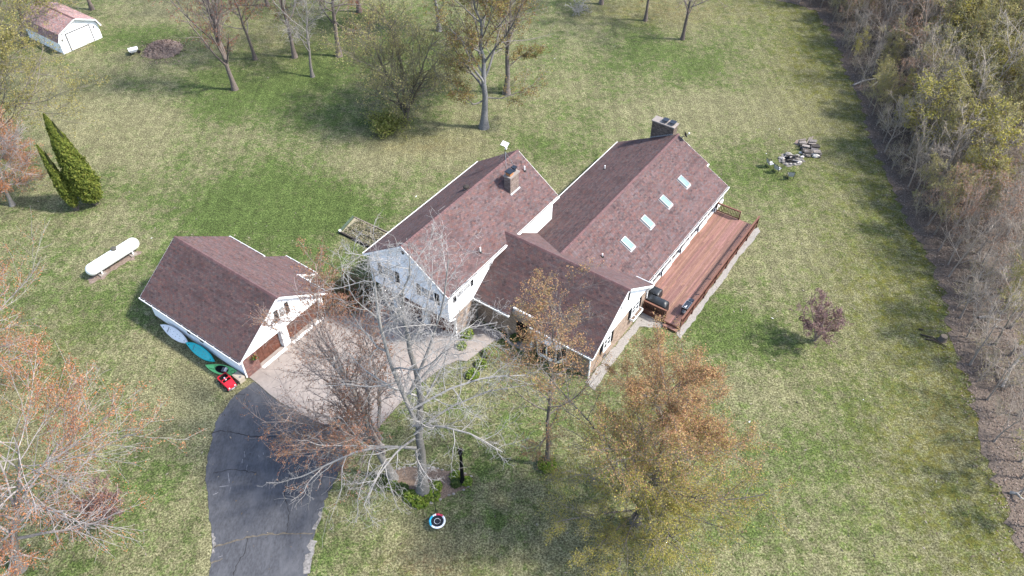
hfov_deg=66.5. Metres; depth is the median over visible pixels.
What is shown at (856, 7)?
olive woodland tree
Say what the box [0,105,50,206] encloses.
red budded tree
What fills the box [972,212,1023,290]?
bare woodland tree
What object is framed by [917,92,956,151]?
bare woodland tree
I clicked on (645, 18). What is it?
tree
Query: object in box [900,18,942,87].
bare woodland tree
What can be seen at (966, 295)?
woodland sapling
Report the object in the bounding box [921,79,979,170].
olive woodland tree
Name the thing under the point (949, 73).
bare woodland tree
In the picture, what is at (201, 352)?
kayak
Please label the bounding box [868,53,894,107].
olive woodland tree
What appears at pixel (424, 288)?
window
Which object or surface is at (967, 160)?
yellow woodland tree
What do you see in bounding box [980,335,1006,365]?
woodland sapling
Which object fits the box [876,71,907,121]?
olive woodland tree
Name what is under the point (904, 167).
woodland sapling
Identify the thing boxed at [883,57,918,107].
rusty woodland tree
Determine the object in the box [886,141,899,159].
woodland sapling
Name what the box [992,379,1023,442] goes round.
bare woodland tree
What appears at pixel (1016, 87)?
olive woodland tree
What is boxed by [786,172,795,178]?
patio chair
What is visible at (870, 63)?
bare woodland tree
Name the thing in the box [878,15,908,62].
olive woodland tree
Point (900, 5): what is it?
bare woodland tree
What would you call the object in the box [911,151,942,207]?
olive woodland tree
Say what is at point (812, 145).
log pile
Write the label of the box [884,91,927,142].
olive woodland tree
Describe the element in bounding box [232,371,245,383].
storage bin
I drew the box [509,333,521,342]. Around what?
leafy plant
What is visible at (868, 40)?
woodland sapling
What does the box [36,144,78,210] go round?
arborvitae
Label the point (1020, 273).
olive woodland tree
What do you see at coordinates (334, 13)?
tree
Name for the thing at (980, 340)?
woodland sapling
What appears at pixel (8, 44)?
yellow budded tree
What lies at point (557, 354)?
bay window
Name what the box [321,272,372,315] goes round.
twiggy shrub
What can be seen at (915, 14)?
woodland sapling
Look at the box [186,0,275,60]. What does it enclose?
tree
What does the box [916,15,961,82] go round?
bare woodland tree
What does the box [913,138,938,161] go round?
woodland sapling
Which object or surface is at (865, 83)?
woodland sapling
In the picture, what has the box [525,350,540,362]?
leafy plant
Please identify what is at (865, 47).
woodland sapling
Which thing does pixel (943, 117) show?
leaning woodland tree
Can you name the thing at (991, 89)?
olive woodland tree
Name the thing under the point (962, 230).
bare woodland tree
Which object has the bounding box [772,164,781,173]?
patio chair
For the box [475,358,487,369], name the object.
leafy plant
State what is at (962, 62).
bare woodland tree
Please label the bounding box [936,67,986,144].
olive woodland tree
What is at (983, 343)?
bare woodland tree
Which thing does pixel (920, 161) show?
woodland sapling
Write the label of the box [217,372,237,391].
toy car
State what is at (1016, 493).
fallen log
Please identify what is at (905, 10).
rusty woodland tree
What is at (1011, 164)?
rusty woodland tree
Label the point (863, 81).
fallen log
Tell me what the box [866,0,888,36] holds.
rusty woodland tree
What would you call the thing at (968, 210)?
rusty woodland tree
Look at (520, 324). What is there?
front door
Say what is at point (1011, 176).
bare woodland tree
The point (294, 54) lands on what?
tree
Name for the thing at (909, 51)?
woodland sapling
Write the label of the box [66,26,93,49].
overhead door
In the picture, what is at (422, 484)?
bare tree
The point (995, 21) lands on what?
olive woodland tree
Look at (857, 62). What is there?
woodland sapling
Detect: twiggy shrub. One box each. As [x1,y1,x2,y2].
[309,263,363,308]
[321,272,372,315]
[339,272,385,316]
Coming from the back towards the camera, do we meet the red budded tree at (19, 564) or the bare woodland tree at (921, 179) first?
the bare woodland tree at (921, 179)
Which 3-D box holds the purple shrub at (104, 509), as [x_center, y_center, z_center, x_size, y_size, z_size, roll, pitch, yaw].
[-25.208,13.421,48.326,3.665,4.135,3.213,19,48,18]
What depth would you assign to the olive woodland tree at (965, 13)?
84.04 m
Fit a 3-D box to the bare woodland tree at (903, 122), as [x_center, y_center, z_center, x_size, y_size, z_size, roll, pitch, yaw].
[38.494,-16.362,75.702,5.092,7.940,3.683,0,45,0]
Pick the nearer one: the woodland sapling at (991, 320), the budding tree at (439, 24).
the woodland sapling at (991, 320)
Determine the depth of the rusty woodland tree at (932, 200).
66.48 m
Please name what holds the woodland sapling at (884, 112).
on the forest floor
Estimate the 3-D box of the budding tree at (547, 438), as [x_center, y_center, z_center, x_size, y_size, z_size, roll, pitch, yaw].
[1.774,5.220,47.233,8.855,17.397,7.555,35,54,30]
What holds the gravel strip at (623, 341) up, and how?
on the lawn
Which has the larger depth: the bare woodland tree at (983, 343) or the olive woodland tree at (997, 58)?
the olive woodland tree at (997, 58)
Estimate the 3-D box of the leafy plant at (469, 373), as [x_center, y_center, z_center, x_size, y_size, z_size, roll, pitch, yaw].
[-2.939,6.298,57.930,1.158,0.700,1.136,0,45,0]
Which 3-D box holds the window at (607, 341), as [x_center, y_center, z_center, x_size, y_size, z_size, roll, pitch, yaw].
[7.065,4.067,58.116,0.138,1.170,1.120,27,51,24]
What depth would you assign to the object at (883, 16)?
90.99 m
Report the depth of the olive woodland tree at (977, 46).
75.91 m
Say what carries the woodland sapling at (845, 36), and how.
on the forest floor
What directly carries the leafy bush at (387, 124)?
on the lawn
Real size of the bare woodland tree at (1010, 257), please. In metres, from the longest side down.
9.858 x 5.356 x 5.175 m
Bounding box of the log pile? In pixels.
[798,138,821,157]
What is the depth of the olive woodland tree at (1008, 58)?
77.17 m
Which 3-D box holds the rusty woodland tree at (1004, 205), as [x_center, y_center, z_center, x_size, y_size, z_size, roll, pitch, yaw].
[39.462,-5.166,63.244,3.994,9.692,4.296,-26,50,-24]
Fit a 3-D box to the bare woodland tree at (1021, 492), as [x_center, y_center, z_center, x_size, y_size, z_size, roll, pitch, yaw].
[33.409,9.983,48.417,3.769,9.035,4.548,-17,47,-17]
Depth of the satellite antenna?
62.10 m
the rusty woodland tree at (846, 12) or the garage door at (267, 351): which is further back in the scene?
the rusty woodland tree at (846, 12)
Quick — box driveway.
[205,382,346,575]
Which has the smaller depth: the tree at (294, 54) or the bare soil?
the bare soil
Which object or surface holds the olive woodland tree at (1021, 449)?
on the forest floor
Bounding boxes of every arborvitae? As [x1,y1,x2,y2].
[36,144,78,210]
[43,113,102,205]
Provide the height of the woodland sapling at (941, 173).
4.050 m
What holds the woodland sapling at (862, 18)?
on the forest floor
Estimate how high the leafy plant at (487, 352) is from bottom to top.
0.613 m
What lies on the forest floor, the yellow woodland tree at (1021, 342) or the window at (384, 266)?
the yellow woodland tree at (1021, 342)
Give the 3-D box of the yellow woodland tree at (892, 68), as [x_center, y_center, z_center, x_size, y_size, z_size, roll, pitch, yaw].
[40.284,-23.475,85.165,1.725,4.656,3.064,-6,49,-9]
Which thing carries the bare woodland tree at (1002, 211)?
on the forest floor
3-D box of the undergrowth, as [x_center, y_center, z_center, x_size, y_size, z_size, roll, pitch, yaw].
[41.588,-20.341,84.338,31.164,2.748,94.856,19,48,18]
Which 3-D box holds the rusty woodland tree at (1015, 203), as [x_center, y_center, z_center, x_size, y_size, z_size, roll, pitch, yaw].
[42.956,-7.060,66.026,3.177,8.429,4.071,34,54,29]
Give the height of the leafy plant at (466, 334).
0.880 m
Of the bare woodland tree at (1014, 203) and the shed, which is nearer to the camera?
the bare woodland tree at (1014, 203)
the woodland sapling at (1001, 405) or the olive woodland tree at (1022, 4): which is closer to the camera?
the woodland sapling at (1001, 405)
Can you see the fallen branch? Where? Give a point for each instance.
(933, 338)
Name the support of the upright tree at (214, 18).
on the lawn
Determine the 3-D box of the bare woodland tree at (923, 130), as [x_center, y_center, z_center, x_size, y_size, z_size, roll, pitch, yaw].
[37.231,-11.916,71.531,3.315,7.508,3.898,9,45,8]
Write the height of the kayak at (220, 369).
0.531 m
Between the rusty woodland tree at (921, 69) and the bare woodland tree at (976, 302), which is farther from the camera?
the rusty woodland tree at (921, 69)
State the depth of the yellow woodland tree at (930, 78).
73.16 m
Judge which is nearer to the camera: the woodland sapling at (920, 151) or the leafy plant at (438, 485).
the leafy plant at (438, 485)
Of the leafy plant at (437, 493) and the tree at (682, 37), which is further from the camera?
the tree at (682, 37)
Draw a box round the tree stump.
[938,334,947,342]
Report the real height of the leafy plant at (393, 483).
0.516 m
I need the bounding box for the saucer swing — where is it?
[429,483,445,528]
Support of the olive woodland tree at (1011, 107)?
on the forest floor
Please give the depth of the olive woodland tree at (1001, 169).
65.73 m
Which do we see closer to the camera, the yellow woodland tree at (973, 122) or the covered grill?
the covered grill
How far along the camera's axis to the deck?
66.12 m
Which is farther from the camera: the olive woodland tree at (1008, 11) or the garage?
the olive woodland tree at (1008, 11)
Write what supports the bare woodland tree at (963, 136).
on the forest floor
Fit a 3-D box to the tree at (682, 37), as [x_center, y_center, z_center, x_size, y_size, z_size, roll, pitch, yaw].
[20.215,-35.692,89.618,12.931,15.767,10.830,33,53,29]
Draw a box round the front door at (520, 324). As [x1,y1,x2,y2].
[516,321,526,340]
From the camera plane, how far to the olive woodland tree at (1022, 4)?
83.95 m
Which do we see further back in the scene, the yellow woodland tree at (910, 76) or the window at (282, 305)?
the yellow woodland tree at (910, 76)
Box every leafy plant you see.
[374,473,389,492]
[387,480,397,490]
[393,481,408,495]
[403,489,416,502]
[411,492,429,509]
[426,488,440,501]
[429,479,442,491]
[448,470,459,480]
[449,478,460,488]
[456,341,466,349]
[459,328,473,340]
[461,475,472,486]
[465,367,479,379]
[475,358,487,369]
[482,347,493,357]
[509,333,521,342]
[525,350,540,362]
[537,456,556,472]
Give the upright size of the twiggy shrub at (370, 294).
2.704 m
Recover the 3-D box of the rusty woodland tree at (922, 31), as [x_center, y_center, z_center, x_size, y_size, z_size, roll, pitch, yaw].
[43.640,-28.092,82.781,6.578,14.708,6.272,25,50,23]
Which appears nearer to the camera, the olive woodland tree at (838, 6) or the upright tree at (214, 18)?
the upright tree at (214, 18)
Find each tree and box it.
[0,0,85,54]
[0,0,96,96]
[0,8,107,160]
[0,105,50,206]
[0,208,55,389]
[0,330,209,575]
[37,0,94,10]
[148,0,240,90]
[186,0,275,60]
[236,237,416,505]
[260,208,571,547]
[269,0,315,58]
[272,0,338,77]
[286,0,380,57]
[313,0,498,126]
[330,0,362,12]
[417,0,566,129]
[434,0,441,31]
[456,0,552,95]
[476,258,614,470]
[489,274,797,575]
[642,0,649,21]
[674,0,748,40]
[831,0,853,21]
[840,0,863,31]
[846,0,867,25]
[847,10,873,58]
[852,0,873,40]
[852,25,870,64]
[852,39,887,86]
[853,0,907,54]
[860,60,898,115]
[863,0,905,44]
[863,10,900,76]
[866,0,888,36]
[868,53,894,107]
[874,58,894,91]
[874,90,910,142]
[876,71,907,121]
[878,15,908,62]
[878,89,938,152]
[879,0,912,30]
[883,25,913,70]
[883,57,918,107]
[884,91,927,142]
[887,0,930,42]
[887,5,913,70]
[888,0,932,58]
[890,0,923,49]
[890,0,956,83]
[892,68,932,109]
[893,91,911,129]
[897,45,941,104]
[897,116,937,186]
[898,63,943,150]
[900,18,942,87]
[900,26,963,134]
[902,66,974,156]
[903,0,958,42]
[903,40,966,125]
[906,33,936,105]
[909,0,980,67]
[909,23,969,120]
[910,0,939,30]
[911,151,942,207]
[913,137,954,195]
[915,39,956,93]
[915,55,972,140]
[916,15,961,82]
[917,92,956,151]
[918,80,954,138]
[919,0,942,46]
[919,0,973,55]
[920,42,971,124]
[921,0,978,47]
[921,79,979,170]
[924,95,1013,178]
[924,98,986,198]
[925,0,994,76]
[926,159,980,234]
[926,163,984,225]
[927,91,977,153]
[928,38,982,109]
[931,11,983,72]
[934,39,1005,167]
[935,179,994,250]
[936,22,1022,122]
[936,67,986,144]
[937,0,988,66]
[937,114,975,182]
[937,213,1002,276]
[938,0,1002,76]
[938,11,1012,106]
[938,208,983,264]
[940,0,992,69]
[941,29,1002,125]
[942,0,998,72]
[942,145,997,208]
[942,177,995,246]
[944,62,1011,161]
[946,144,995,220]
[947,0,1021,102]
[948,166,1008,235]
[951,117,1023,209]
[953,231,1013,318]
[954,111,1023,204]
[955,6,1023,147]
[957,270,1006,337]
[958,39,1014,138]
[959,263,1023,365]
[960,0,1013,54]
[960,99,1023,194]
[960,171,1023,263]
[964,170,1023,269]
[967,96,1010,173]
[967,152,1023,225]
[967,158,1019,236]
[970,0,1023,96]
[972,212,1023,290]
[976,7,1023,107]
[978,174,1023,252]
[979,39,1023,141]
[979,208,1023,280]
[981,121,1023,225]
[982,0,1023,62]
[982,28,1023,96]
[982,332,1023,400]
[983,49,1023,156]
[985,0,1023,75]
[985,36,1023,120]
[986,153,1023,258]
[987,233,1023,316]
[990,33,1023,104]
[990,37,1023,150]
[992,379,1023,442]
[994,254,1023,345]
[997,236,1023,313]
[1001,172,1023,233]
[1002,299,1023,356]
[1003,223,1023,303]
[1005,152,1023,234]
[1006,261,1023,329]
[1008,30,1023,127]
[1008,361,1023,416]
[1008,383,1023,439]
[1011,429,1023,479]
[1013,426,1023,494]
[1017,333,1023,368]
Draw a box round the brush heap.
[563,0,591,15]
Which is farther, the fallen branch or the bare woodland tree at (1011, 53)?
the bare woodland tree at (1011, 53)
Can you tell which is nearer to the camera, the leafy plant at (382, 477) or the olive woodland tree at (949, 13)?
the leafy plant at (382, 477)
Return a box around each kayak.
[161,324,187,342]
[185,342,214,361]
[206,364,236,375]
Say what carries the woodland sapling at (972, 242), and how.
on the forest floor
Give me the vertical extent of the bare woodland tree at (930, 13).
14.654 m
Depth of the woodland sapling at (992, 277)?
62.80 m
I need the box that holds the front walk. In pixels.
[421,320,507,382]
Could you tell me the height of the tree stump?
0.515 m
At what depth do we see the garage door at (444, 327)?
60.80 m
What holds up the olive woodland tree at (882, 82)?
on the forest floor
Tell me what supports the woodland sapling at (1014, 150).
on the forest floor
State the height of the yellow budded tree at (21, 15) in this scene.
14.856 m
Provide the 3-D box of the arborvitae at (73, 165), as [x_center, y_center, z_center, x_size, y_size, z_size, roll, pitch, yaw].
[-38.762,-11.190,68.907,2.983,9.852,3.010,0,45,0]
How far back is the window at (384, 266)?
59.52 m
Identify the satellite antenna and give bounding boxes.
[499,141,512,167]
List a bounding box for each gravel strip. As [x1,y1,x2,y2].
[585,312,663,388]
[677,228,759,337]
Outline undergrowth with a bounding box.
[803,0,1023,464]
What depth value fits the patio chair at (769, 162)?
76.29 m
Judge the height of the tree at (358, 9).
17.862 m
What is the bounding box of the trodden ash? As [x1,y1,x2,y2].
[781,153,805,166]
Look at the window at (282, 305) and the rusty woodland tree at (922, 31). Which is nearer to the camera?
the window at (282, 305)
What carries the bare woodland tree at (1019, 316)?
on the forest floor
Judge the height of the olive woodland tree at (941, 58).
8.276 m
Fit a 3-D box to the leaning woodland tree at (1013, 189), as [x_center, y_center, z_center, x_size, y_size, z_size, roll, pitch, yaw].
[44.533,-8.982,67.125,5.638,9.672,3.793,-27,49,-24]
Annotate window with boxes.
[277,305,285,317]
[382,266,395,281]
[420,285,434,302]
[456,282,470,299]
[536,341,566,363]
[602,333,610,352]
[630,299,639,317]
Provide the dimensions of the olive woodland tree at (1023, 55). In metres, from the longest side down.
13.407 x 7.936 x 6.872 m
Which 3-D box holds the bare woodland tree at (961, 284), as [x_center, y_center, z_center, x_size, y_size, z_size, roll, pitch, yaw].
[35.950,-0.283,59.459,3.956,7.937,3.532,-17,41,-18]
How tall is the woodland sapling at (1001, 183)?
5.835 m
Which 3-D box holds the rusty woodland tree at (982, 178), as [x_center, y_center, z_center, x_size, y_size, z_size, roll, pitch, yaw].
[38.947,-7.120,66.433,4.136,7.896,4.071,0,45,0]
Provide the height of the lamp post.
4.130 m
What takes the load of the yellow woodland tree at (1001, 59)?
on the forest floor
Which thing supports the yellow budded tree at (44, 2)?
on the lawn
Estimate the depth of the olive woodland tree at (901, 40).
84.97 m
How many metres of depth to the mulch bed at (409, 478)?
51.92 m
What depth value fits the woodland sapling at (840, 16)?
96.73 m
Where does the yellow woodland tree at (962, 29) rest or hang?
on the forest floor
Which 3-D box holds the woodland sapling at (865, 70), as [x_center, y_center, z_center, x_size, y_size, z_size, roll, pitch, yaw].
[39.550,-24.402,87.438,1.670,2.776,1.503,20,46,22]
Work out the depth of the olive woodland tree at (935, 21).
89.48 m
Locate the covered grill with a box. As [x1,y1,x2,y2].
[645,294,668,315]
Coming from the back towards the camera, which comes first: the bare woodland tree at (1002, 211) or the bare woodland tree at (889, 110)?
the bare woodland tree at (889, 110)
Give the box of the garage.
[139,236,325,377]
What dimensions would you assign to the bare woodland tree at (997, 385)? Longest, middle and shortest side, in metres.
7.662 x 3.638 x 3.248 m
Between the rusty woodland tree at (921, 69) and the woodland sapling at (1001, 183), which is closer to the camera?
the woodland sapling at (1001, 183)
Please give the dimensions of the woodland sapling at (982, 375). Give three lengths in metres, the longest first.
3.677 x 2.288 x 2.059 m
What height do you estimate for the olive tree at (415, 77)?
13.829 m
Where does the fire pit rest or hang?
on the lawn
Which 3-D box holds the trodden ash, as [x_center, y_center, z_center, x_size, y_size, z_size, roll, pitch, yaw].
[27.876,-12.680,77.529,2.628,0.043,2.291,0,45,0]
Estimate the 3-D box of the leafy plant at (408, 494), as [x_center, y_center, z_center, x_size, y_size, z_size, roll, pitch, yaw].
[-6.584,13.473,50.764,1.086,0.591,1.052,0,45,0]
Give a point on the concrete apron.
(268, 380)
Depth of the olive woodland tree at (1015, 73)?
74.62 m
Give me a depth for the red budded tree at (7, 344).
53.97 m
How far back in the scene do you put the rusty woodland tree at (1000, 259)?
59.76 m
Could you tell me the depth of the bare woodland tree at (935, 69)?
75.33 m
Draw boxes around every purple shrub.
[65,474,124,527]
[789,288,853,347]
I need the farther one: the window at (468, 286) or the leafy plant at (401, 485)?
the window at (468, 286)
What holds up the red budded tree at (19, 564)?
on the lawn
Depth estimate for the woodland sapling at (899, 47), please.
89.80 m
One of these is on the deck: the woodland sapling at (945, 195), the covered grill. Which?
the covered grill
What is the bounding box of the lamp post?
[457,447,464,484]
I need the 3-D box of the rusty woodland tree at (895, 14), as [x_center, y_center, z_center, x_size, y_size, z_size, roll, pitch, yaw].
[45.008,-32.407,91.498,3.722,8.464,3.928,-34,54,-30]
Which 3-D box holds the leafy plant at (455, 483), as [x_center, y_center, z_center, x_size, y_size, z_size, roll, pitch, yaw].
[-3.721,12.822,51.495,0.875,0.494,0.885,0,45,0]
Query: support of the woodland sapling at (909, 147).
on the forest floor
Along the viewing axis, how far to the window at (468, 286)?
58.36 m
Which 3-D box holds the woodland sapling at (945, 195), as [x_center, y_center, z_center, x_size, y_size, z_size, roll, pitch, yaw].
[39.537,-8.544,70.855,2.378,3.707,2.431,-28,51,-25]
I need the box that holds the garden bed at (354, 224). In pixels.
[338,216,387,247]
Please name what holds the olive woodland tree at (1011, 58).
on the forest floor
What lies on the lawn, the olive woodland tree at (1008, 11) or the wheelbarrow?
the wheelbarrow
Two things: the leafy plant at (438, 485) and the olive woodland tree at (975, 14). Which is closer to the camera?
the leafy plant at (438, 485)
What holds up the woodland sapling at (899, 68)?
on the forest floor
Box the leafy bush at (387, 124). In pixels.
[360,104,414,138]
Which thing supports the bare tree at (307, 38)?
on the lawn
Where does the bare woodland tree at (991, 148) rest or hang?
on the forest floor
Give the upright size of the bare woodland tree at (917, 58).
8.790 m
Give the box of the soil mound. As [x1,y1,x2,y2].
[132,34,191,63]
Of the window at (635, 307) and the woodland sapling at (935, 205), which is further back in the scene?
the woodland sapling at (935, 205)
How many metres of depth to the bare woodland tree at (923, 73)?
74.96 m
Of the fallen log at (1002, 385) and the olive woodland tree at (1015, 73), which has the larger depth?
the olive woodland tree at (1015, 73)
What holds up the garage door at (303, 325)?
in the garage
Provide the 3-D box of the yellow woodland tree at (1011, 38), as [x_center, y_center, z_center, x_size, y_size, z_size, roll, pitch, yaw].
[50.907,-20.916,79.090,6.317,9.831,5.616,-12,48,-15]
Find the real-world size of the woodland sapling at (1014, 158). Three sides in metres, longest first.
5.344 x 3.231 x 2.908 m
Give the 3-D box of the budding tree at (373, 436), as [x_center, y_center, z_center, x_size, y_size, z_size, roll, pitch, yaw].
[-11.036,6.379,47.653,11.733,15.250,12.724,0,45,0]
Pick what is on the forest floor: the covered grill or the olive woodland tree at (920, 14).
the olive woodland tree at (920, 14)
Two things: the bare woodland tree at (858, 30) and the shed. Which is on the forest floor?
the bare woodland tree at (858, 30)
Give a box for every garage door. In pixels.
[256,333,280,362]
[286,302,318,336]
[400,295,422,317]
[431,312,453,335]
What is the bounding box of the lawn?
[0,0,1023,575]
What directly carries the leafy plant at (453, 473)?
on the mulch bed at (409, 478)
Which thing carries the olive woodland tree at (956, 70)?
on the forest floor
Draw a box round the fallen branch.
[920,334,946,346]
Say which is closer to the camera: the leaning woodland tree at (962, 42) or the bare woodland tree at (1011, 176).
the bare woodland tree at (1011, 176)
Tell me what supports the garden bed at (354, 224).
on the lawn
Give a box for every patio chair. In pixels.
[765,158,774,167]
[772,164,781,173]
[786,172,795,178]
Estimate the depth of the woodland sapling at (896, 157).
75.67 m
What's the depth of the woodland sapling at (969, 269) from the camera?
64.01 m
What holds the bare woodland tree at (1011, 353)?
on the forest floor
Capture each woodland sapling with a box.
[836,6,848,25]
[839,28,854,45]
[843,30,852,50]
[852,3,871,29]
[852,53,864,71]
[858,71,876,93]
[859,15,878,44]
[859,60,874,79]
[860,35,875,58]
[862,28,876,51]
[875,99,892,125]
[885,144,904,167]
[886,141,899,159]
[887,57,914,87]
[890,31,915,56]
[896,156,913,178]
[897,136,919,158]
[901,40,923,66]
[905,0,921,27]
[910,132,930,157]
[910,148,932,176]
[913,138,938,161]
[913,190,932,216]
[927,191,943,215]
[929,154,956,189]
[936,178,961,208]
[954,278,985,308]
[957,225,985,257]
[960,251,997,282]
[965,272,985,296]
[967,325,995,353]
[975,259,1014,295]
[976,345,1011,381]
[980,303,1001,328]
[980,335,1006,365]
[987,153,1022,205]
[990,396,1021,417]
[997,137,1023,163]
[1001,363,1023,389]
[1008,149,1023,172]
[1011,350,1023,384]
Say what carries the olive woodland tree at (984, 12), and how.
on the forest floor
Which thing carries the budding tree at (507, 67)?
on the lawn
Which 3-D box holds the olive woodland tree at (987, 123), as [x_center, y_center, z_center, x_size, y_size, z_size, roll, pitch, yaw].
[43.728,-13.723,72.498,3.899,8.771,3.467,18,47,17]
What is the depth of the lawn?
65.33 m
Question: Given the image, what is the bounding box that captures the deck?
[642,202,759,332]
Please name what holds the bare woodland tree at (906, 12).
on the forest floor
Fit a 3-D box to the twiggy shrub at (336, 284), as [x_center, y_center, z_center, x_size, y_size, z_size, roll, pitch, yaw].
[-14.251,0.071,63.510,4.881,2.648,5.128,0,45,0]
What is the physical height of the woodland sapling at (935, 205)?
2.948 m
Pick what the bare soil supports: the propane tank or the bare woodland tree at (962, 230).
the propane tank
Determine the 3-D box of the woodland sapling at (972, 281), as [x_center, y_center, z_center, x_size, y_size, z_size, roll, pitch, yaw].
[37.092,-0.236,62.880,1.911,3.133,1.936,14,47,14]
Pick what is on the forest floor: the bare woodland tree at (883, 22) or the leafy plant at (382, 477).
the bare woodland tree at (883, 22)
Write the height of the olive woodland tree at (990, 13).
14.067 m
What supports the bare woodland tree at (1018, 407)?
on the forest floor
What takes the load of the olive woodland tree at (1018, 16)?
on the forest floor
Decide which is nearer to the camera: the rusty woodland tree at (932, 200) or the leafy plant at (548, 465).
the leafy plant at (548, 465)
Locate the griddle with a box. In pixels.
[680,298,693,313]
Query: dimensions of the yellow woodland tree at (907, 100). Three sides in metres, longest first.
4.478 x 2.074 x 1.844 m
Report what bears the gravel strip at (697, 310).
on the lawn
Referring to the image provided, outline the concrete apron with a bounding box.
[249,300,463,442]
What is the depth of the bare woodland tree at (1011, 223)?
62.44 m
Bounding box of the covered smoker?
[647,286,662,297]
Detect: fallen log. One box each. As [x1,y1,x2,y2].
[853,76,876,85]
[1001,351,1023,387]
[1010,490,1023,499]
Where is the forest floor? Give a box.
[777,0,1023,552]
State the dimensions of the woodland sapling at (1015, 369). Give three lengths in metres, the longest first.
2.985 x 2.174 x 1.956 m
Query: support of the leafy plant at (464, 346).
on the lawn
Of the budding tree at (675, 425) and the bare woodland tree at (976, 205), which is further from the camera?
the bare woodland tree at (976, 205)
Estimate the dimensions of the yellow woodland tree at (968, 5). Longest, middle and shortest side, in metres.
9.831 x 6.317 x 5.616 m
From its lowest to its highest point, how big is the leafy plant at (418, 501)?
0.605 m
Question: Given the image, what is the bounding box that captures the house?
[362,115,729,375]
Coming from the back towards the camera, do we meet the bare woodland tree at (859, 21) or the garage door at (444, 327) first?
the bare woodland tree at (859, 21)
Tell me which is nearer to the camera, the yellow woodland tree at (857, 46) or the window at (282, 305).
the window at (282, 305)
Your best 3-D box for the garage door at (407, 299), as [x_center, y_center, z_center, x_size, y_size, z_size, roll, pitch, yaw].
[-7.922,1.247,61.727,2.400,2.250,0.055,27,51,24]
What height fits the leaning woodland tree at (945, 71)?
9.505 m
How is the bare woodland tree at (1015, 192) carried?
on the forest floor
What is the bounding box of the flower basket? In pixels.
[249,353,258,360]
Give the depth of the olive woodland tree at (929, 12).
90.18 m
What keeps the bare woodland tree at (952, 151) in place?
on the forest floor
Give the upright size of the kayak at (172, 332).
0.660 m
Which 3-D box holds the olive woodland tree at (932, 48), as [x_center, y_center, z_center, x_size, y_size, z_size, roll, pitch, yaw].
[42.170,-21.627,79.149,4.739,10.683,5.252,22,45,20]
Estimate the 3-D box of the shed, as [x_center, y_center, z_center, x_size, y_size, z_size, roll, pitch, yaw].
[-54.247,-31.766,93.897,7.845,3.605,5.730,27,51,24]
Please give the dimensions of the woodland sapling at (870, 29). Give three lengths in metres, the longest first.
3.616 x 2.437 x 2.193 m
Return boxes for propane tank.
[85,238,138,276]
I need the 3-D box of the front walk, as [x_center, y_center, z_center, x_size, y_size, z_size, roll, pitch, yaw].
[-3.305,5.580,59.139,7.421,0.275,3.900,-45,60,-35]
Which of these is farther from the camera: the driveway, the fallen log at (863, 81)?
the fallen log at (863, 81)
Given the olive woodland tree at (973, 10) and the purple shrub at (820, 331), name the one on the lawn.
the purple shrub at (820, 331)
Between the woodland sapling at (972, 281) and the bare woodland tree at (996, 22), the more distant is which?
the bare woodland tree at (996, 22)
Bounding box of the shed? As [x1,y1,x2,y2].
[23,1,101,53]
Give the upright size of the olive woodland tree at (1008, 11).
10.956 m
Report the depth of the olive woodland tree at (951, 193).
66.01 m
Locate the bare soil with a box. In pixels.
[88,251,141,283]
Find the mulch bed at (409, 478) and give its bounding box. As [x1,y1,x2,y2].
[390,465,472,503]
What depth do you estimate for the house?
61.36 m
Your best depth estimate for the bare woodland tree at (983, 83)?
70.38 m
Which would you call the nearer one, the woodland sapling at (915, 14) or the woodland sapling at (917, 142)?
the woodland sapling at (917, 142)
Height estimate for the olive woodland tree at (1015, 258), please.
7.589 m
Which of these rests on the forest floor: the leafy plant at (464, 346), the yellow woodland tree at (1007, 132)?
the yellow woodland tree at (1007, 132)
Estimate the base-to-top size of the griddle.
0.910 m
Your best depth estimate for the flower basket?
57.04 m
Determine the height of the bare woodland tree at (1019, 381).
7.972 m
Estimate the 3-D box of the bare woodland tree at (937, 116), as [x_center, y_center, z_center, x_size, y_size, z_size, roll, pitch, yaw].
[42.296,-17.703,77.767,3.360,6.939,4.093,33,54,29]
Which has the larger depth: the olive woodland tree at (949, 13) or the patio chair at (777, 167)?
the olive woodland tree at (949, 13)
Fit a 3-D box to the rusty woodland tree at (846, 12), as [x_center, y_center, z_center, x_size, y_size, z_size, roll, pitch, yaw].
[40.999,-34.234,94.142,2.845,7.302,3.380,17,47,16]
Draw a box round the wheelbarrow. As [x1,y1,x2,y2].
[122,46,140,53]
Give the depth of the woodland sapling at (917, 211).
70.16 m
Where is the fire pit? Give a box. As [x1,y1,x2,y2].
[778,154,803,165]
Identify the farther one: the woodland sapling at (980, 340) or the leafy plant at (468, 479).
the woodland sapling at (980, 340)
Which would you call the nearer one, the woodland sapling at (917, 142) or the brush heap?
the woodland sapling at (917, 142)
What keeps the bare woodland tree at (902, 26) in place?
on the forest floor
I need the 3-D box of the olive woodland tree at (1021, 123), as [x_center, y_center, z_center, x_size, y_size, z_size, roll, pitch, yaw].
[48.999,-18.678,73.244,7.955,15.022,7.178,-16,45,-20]
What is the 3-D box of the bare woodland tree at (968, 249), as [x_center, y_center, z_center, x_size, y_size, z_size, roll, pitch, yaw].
[36.873,-3.625,63.619,4.076,6.899,3.327,15,47,15]
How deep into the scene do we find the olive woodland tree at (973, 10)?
82.96 m
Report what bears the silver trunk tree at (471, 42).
on the lawn
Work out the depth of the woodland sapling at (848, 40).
92.15 m
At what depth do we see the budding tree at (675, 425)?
42.20 m

